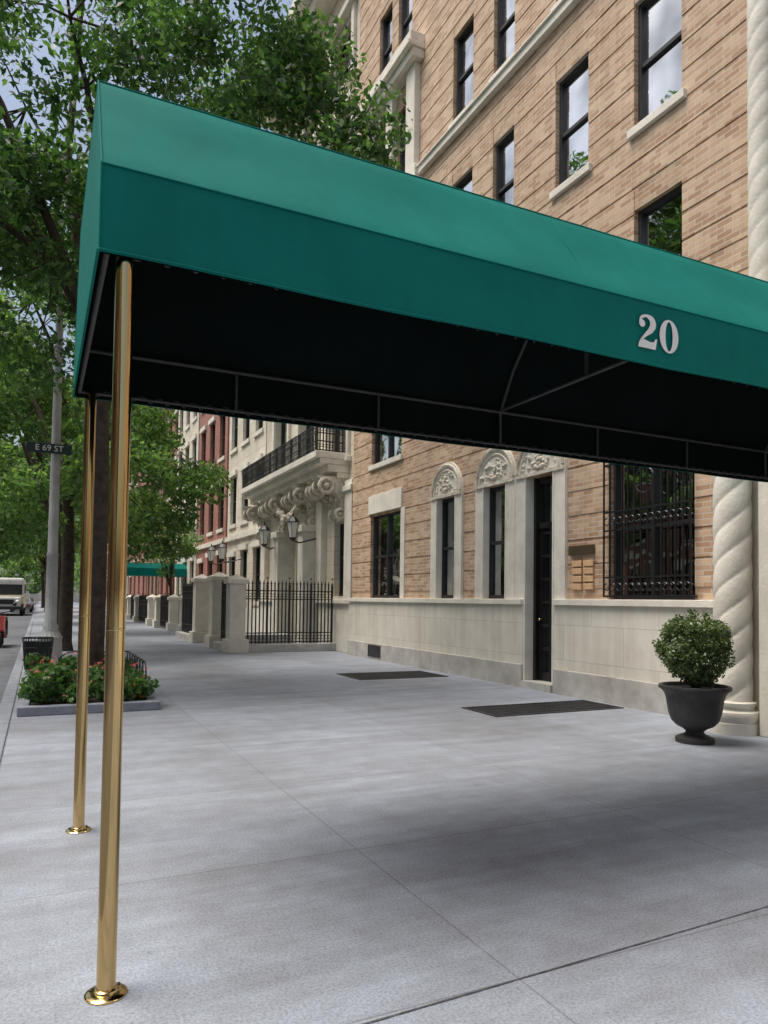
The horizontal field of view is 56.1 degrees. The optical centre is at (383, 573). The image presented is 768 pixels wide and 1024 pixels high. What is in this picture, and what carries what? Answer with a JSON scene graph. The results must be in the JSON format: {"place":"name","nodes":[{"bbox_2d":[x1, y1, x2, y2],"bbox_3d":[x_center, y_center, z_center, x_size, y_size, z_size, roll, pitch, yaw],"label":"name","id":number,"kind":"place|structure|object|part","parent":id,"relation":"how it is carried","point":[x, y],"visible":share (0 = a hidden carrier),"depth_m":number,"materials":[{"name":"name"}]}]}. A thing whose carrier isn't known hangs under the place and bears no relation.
{"place":"outdoors","nodes":[
{"label":"outdoors","id":0,"kind":"place"},
{"bbox_2d":[0,602,36,702],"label":"road","id":1,"kind":"structure","parent":0,"point":[18,625],"depth_m":23.66,"materials":[{"name":"grey asphalt"}]},
{"bbox_2d":[0,602,16,646],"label":"motor scooter","id":2,"kind":"object","parent":1,"relation":"on","point":[3,627],"visible":1,"depth_m":21.29,"materials":[{"name":"metal"}]},
{"bbox_2d":[0,578,25,615],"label":"shuttle bus","id":3,"kind":"object","parent":1,"relation":"on","point":[12,590],"visible":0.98,"depth_m":54.68,"materials":[{"name":"white paint"}]},
{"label":"windows","id":4,"kind":"part","parent":3,"relation":"part of","materials":[{"name":"black glass"}]},
{"bbox_2d":[10,597,31,611],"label":"parked car","id":5,"kind":"object","parent":1,"relation":"on","point":[28,603],"visible":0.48,"depth_m":66.61,"materials":[{"name":"paint"}]},
{"bbox_2d":[0,0,292,528],"label":"sky","id":6,"kind":"structure","parent":0,"point":[10,101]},
{"bbox_2d":[0,601,767,1023],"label":"sidewalk","id":7,"kind":"structure","parent":0,"point":[308,837],"depth_m":3.93,"materials":[{"name":"concrete"}]},
{"bbox_2d":[22,637,53,669],"bbox_3d":[-6.443,1.478,13.396,0.549,0.602,0.549,2,-2,-26],"label":"litter bin","id":8,"kind":"object","parent":7,"relation":"on","point":[42,647],"visible":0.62,"depth_m":13.24,"materials":[{"name":"black metal"}]},
{"bbox_2d":[0,551,80,593],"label":"distant trees","id":9,"kind":"object","parent":7,"relation":"on","point":[13,568],"visible":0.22,"depth_m":134.54,"materials":[{"name":"green plant"}]},
{"bbox_2d":[7,516,76,611],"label":"street tree","id":10,"kind":"object","parent":7,"relation":"on","point":[42,563],"visible":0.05,"depth_m":65.09,"materials":[{"name":"green plant"}]},
{"bbox_2d":[11,452,81,566],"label":"street tree","id":11,"kind":"object","parent":7,"relation":"on","point":[38,551],"visible":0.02,"depth_m":49.83,"materials":[{"name":"green plant"}]},
{"bbox_2d":[12,536,80,607],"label":"street tree","id":12,"kind":"object","parent":7,"relation":"on","point":[37,569],"visible":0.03,"depth_m":85.68,"materials":[{"name":"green plant"}]},
{"bbox_2d":[38,213,63,663],"bbox_3d":[-7.663,-2.943,14.389,2.570,9.538,0.560,2,-2,-26],"label":"street lamp","id":13,"kind":"object","parent":7,"relation":"on","point":[50,626],"visible":0.68,"depth_m":14.69,"materials":[{"name":"grey metal"}]},
{"bbox_2d":[26,441,71,454],"bbox_3d":[-6.810,-2.553,14.655,0.840,0.200,0.075,2,-2,-26],"label":"street name sign","id":14,"kind":"object","parent":13,"relation":"attached to","point":[48,448],"visible":1,"depth_m":14.62,"materials":[{"name":"green metal"}]},
{"bbox_2d":[0,385,131,556],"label":"street tree","id":15,"kind":"object","parent":7,"relation":"on","point":[42,539],"visible":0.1,"depth_m":35.69,"materials":[{"name":"green plant"}]},
{"bbox_2d":[17,651,159,716],"bbox_3d":[-4.192,1.460,10.132,1.696,0.652,3.271,2,-2,-26],"label":"flower bed","id":16,"kind":"object","parent":7,"relation":"on","point":[48,687],"visible":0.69,"depth_m":8.94,"materials":[{"name":"green plant"}]},
{"bbox_2d":[0,338,177,624],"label":"street tree","id":17,"kind":"object","parent":7,"relation":"on","point":[142,499],"visible":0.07,"depth_m":27.24,"materials":[{"name":"green plant"}]},
{"bbox_2d":[106,545,107,602],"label":"red brick rowhouse","id":18,"kind":"structure","parent":7,"relation":"on","point":[107,565],"depth_m":88.85,"materials":[{"name":"brick"}]},
{"bbox_2d":[0,219,233,650],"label":"street tree","id":19,"kind":"object","parent":7,"relation":"on","point":[146,452],"visible":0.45,"depth_m":17.56,"materials":[{"name":"green plant"}]},
{"bbox_2d":[126,595,131,619],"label":"stone pier","id":20,"kind":"structure","parent":7,"relation":"on","point":[128,598],"depth_m":44.31,"materials":[{"name":"stone"}]},
{"bbox_2d":[132,595,142,621],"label":"stone pier","id":21,"kind":"structure","parent":7,"relation":"on","point":[136,612],"depth_m":40.71,"materials":[{"name":"stone"}]},
{"bbox_2d":[129,406,148,603],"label":"red brick rowhouse","id":22,"kind":"structure","parent":7,"relation":"on","point":[137,585],"depth_m":60.38,"materials":[{"name":"brick"}]},
{"bbox_2d":[145,594,154,625],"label":"stone pier","id":23,"kind":"structure","parent":7,"relation":"on","point":[150,612],"depth_m":35.77,"materials":[{"name":"stone"}]},
{"bbox_2d":[126,408,178,618],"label":"red brick rowhouse","id":24,"kind":"structure","parent":7,"relation":"on","point":[163,586],"depth_m":46.47,"materials":[{"name":"brick"}]},
{"bbox_2d":[162,422,177,594],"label":"window frames","id":25,"kind":"structure","parent":24,"relation":"in","point":[177,422],"depth_m":45.87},
{"bbox_2d":[127,562,186,576],"bbox_3d":[-13.159,1.058,40.250,3.800,3.300,2.000,2,-2,-26],"label":"entrance canopy","id":26,"kind":"object","parent":7,"relation":"on","point":[140,569],"visible":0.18,"depth_m":39.45,"materials":[{"name":"green fabric"}]},
{"bbox_2d":[152,594,165,627],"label":"stone pier","id":27,"kind":"structure","parent":7,"relation":"on","point":[156,620],"depth_m":33.50,"materials":[{"name":"stone"}]},
{"bbox_2d":[138,410,199,621],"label":"cream rowhouse","id":28,"kind":"structure","parent":7,"relation":"on","point":[189,424],"depth_m":40.10,"materials":[{"name":"stone"}]},
{"bbox_2d":[178,411,196,595],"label":"window frames","id":29,"kind":"structure","parent":28,"relation":"in","point":[182,411],"depth_m":41.59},
{"bbox_2d":[166,594,178,631],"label":"stone pier","id":30,"kind":"structure","parent":7,"relation":"on","point":[173,613],"depth_m":29.92,"materials":[{"name":"stone"}]},
{"bbox_2d":[141,507,204,595],"bbox_3d":[-9.831,-0.275,33.049,3.106,5.628,2.913,0,-2,9],"label":"young street tree","id":31,"kind":"object","parent":7,"relation":"on","point":[190,544],"visible":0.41,"depth_m":32.94,"materials":[{"name":"green plant"}]},
{"bbox_2d":[176,596,181,630],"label":"stone pier","id":32,"kind":"structure","parent":7,"relation":"on","point":[179,626],"depth_m":27.63,"materials":[{"name":"stone"}]},
{"bbox_2d":[156,413,229,626],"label":"red brick rowhouse","id":33,"kind":"structure","parent":7,"relation":"on","point":[214,437],"depth_m":34.52,"materials":[{"name":"brick"}]},
{"bbox_2d":[201,416,224,574],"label":"window frames","id":34,"kind":"structure","parent":33,"relation":"in","point":[222,506],"depth_m":35.71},
{"bbox_2d":[189,574,208,642],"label":"stone pier","id":35,"kind":"structure","parent":7,"relation":"on","point":[199,631],"depth_m":22.50,"materials":[{"name":"stone"}]},
{"bbox_2d":[0,0,413,665],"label":"street tree","id":36,"kind":"object","parent":7,"relation":"on","point":[282,82],"visible":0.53,"depth_m":10.03,"materials":[{"name":"green plant"}]},
{"bbox_2d":[205,572,230,647],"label":"stone pier","id":37,"kind":"structure","parent":7,"relation":"on","point":[215,594],"depth_m":20.31,"materials":[{"name":"stone"}]},
{"bbox_2d":[178,417,266,631],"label":"cream rowhouse","id":38,"kind":"structure","parent":7,"relation":"on","point":[247,442],"depth_m":29.96,"materials":[{"name":"stone"}]},
{"bbox_2d":[207,544,231,564],"bbox_3d":[-7.084,-0.848,31.015,1.116,0.931,0.420,2,-2,-26],"label":"wall lantern","id":39,"kind":"object","parent":38,"relation":"attached to","point":[211,551],"depth_m":30.78,"materials":[{"name":"white glass"}]},
{"bbox_2d":[217,540,243,562],"bbox_3d":[-6.221,-0.902,29.212,1.116,0.931,0.420,2,-2,-26],"label":"wall lantern","id":40,"kind":"object","parent":38,"relation":"attached to","point":[222,548],"depth_m":28.97,"materials":[{"name":"white glass"}]},
{"bbox_2d":[232,418,260,600],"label":"window frames","id":41,"kind":"structure","parent":38,"relation":"in","point":[236,426],"depth_m":30.19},
{"bbox_2d":[221,574,248,652],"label":"stone pier","id":42,"kind":"structure","parent":7,"relation":"on","point":[234,640],"depth_m":18.55,"materials":[{"name":"stone"}]},
{"bbox_2d":[175,576,335,652],"bbox_3d":[-4.369,1.185,22.743,2.980,1.990,7.950,2,-2,-26],"label":"iron fence","id":43,"kind":"object","parent":7,"relation":"on","point":[187,603],"visible":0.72,"depth_m":19.50,"materials":[{"name":"metal"}]},
{"bbox_2d":[202,0,359,652],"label":"limestone townhouse","id":44,"kind":"structure","parent":7,"relation":"on","point":[304,474],"depth_m":21.20,"materials":[{"name":"beige stone"}]},
{"bbox_2d":[259,521,274,548],"bbox_3d":[-3.608,-1.269,23.764,1.116,0.931,0.420,2,-2,-26],"label":"wall lantern","id":45,"kind":"object","parent":44,"relation":"attached to","point":[264,531],"depth_m":23.52,"materials":[{"name":"white glass"}]},
{"bbox_2d":[286,512,315,543],"bbox_3d":[-2.335,-1.350,21.104,1.116,0.931,0.420,2,-2,-26],"label":"wall lantern","id":46,"kind":"object","parent":44,"relation":"attached to","point":[292,521],"depth_m":20.86,"materials":[{"name":"white glass"}]},
{"bbox_2d":[281,34,350,595],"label":"window frames","id":47,"kind":"structure","parent":44,"relation":"in","point":[344,47],"depth_m":20.48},
{"bbox_2d":[283,48,348,593],"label":"window glass","id":48,"kind":"structure","parent":44,"relation":"in","point":[346,55],"depth_m":21.20,"materials":[{"name":"black glass"}]},
{"bbox_2d":[336,671,448,679],"bbox_3d":[0.151,1.893,13.489,1.800,0.011,1.100,2,-2,-26],"label":"sidewalk grate","id":49,"kind":"object","parent":7,"relation":"on","point":[388,675],"visible":1,"depth_m":13.46,"materials":[{"name":"metal"}]},
{"bbox_2d":[65,80,767,1005],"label":"entrance canopy","id":50,"kind":"object","parent":7,"relation":"on","point":[229,268],"visible":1,"depth_m":3.79,"materials":[{"name":"green fabric"}]},
{"bbox_2d":[347,640,522,686],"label":"granite plinth","id":51,"kind":"structure","parent":7,"relation":"on","point":[506,673],"depth_m":13.98,"materials":[{"name":"grey stone"}]},
{"bbox_2d":[368,644,380,657],"bbox_3d":[-0.233,1.827,17.078,0.025,0.280,0.700,2,-2,-26],"label":"base vent","id":52,"kind":"object","parent":51,"relation":"attached to","point":[374,650],"visible":1,"depth_m":17.03,"materials":[{"name":"metal"}]},
{"bbox_2d":[349,602,522,663],"bbox_3d":[0.734,1.103,15.278,0.090,0.980,7.420,2,-2,-26],"label":"stone base","id":53,"kind":"object","parent":51,"relation":"on","point":[490,631],"visible":0.86,"depth_m":14.18,"materials":[{"name":"beige stone"}]},
{"bbox_2d":[521,680,552,692],"bbox_3d":[2.648,1.803,11.609,0.520,0.119,0.750,2,-2,-26],"label":"door step","id":54,"kind":"object","parent":7,"relation":"on","point":[542,686],"depth_m":11.51,"materials":[{"name":"stone"}]},
{"bbox_2d":[462,700,623,716],"bbox_3d":[2.117,1.774,9.554,2.050,0.011,0.800,2,-2,-26],"label":"sidewalk grate","id":55,"kind":"object","parent":7,"relation":"on","point":[505,710],"visible":1,"depth_m":9.51,"materials":[{"name":"metal"}]},
{"bbox_2d":[352,0,748,608],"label":"brick wall","id":56,"kind":"structure","parent":7,"relation":"on","point":[659,184],"depth_m":11.32,"materials":[{"name":"brown brick"}]},
{"bbox_2d":[430,448,567,684],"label":"arch surrounds","id":57,"kind":"object","parent":56,"relation":"attached to","point":[519,536],"visible":0.65,"depth_m":12.21,"materials":[{"name":"stone"}]},
{"bbox_2d":[430,449,563,500],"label":"carved lunettes","id":58,"kind":"object","parent":57,"relation":"attached to","point":[537,464],"visible":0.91,"depth_m":12.75,"materials":[{"name":"stone"}]},
{"bbox_2d":[348,0,713,607],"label":"stone trim","id":59,"kind":"structure","parent":56,"relation":"attached to","point":[515,61],"depth_m":12.60,"materials":[{"name":"beige stone"}]},
{"bbox_2d":[373,0,694,599],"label":"window frames","id":60,"kind":"structure","parent":56,"relation":"attached to","point":[643,64],"depth_m":11.62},
{"bbox_2d":[376,0,694,594],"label":"window glass","id":61,"kind":"object","parent":60,"relation":"in","point":[663,84],"visible":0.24,"depth_m":10.11,"materials":[{"name":"grey glass"}]},
{"bbox_2d":[533,476,551,681],"bbox_3d":[2.724,0.076,11.698,0.198,3.340,0.690,2,-2,-26],"label":"entry door frame","id":62,"kind":"object","parent":56,"relation":"attached to","point":[540,648],"visible":0.54,"depth_m":11.89,"materials":[{"name":"black metal"}]},
{"bbox_2d":[544,484,551,671],"bbox_3d":[2.770,0.068,11.721,0.001,3.200,0.550,2,-2,-26],"label":"door glass","id":63,"kind":"object","parent":62,"relation":"attached to","point":[547,502],"depth_m":11.88,"materials":[{"name":"black glass"}]},
{"bbox_2d":[351,0,748,591],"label":"brick bands","id":64,"kind":"object","parent":56,"relation":"attached to","point":[733,228],"visible":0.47,"depth_m":10.86,"materials":[{"name":"beige brick"}]},
{"bbox_2d":[568,544,594,555],"bbox_3d":[2.939,-0.357,10.722,0.040,0.140,0.540,2,-2,-26],"label":"wall plaque","id":65,"kind":"object","parent":56,"relation":"attached to","point":[582,549],"depth_m":10.69,"materials":[{"name":"brown metal"}]},
{"bbox_2d":[572,560,593,589],"bbox_3d":[2.949,0.015,10.693,0.025,0.435,0.460,2,-2,-26],"label":"wall plaque","id":66,"kind":"object","parent":56,"relation":"attached to","point":[588,586],"visible":1,"depth_m":10.65,"materials":[{"name":"beige stone"}]},
{"bbox_2d":[603,463,697,596],"bbox_3d":[3.487,-0.697,9.558,0.113,2.012,1.534,2,-2,-26],"label":"iron window grille","id":67,"kind":"object","parent":56,"relation":"attached to","point":[647,526],"visible":0.94,"depth_m":9.48,"materials":[{"name":"black metal"}]},
{"bbox_2d":[553,669,669,715],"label":"granite plinth","id":68,"kind":"structure","parent":7,"relation":"on","point":[640,695],"depth_m":9.99,"materials":[{"name":"grey stone"}]},
{"bbox_2d":[554,605,712,682],"bbox_3d":[3.412,0.932,9.684,0.090,0.980,3.370,2,-2,-26],"label":"stone base","id":69,"kind":"object","parent":68,"relation":"on","point":[613,641],"visible":0.57,"depth_m":10.03,"materials":[{"name":"beige stone"}]},
{"bbox_2d":[652,608,735,745],"bbox_3d":[3.174,1.029,7.351,0.810,1.368,0.762,2,-2,-26],"label":"potted boxwood shrub","id":70,"kind":"object","parent":7,"relation":"on","point":[696,697],"visible":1,"depth_m":7.18,"materials":[{"name":"green plant"}]},
{"bbox_2d":[708,0,767,736],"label":"spiral columns","id":71,"kind":"structure","parent":7,"relation":"on","point":[732,561],"depth_m":7.91,"materials":[{"name":"stone"}]},
{"bbox_2d":[751,481,767,737],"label":"entrance portal","id":72,"kind":"object","parent":7,"relation":"on","point":[759,526],"visible":0.14,"depth_m":7.75,"materials":[{"name":"beige stone"}]},
{"bbox_2d":[355,29,424,176],"bbox_3d":[0.039,-8.507,16.924,0.420,6.648,2.972,2,-2,-26],"label":"stone bay surround","id":73,"kind":"object","parent":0,"point":[402,68],"visible":0.17,"depth_m":16.00,"materials":[{"name":"beige stone"}]},
{"label":"ground","id":74,"kind":"structure","parent":0,"visible":0},
{"bbox_2d":[0,603,37,762],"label":"kerb","id":75,"kind":"structure","parent":74,"relation":"on","point":[7,702],"depth_m":10.08,"materials":[{"name":"stone"}]},
{"bbox_2d":[0,542,79,601],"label":"distant apartment block","id":76,"kind":"structure","parent":74,"relation":"on","point":[36,597],"depth_m":193.62,"materials":[{"name":"beige stone"}]},
{"bbox_2d":[126,481,131,594],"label":"cream rowhouse","id":77,"kind":"structure","parent":74,"relation":"on","point":[127,590],"depth_m":68.37,"materials":[{"name":"stone"}]},
{"bbox_2d":[146,412,162,595],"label":"brownstone rowhouse","id":78,"kind":"structure","parent":74,"relation":"on","point":[153,585],"depth_m":52.34,"materials":[{"name":"brown stone"}]}
]}

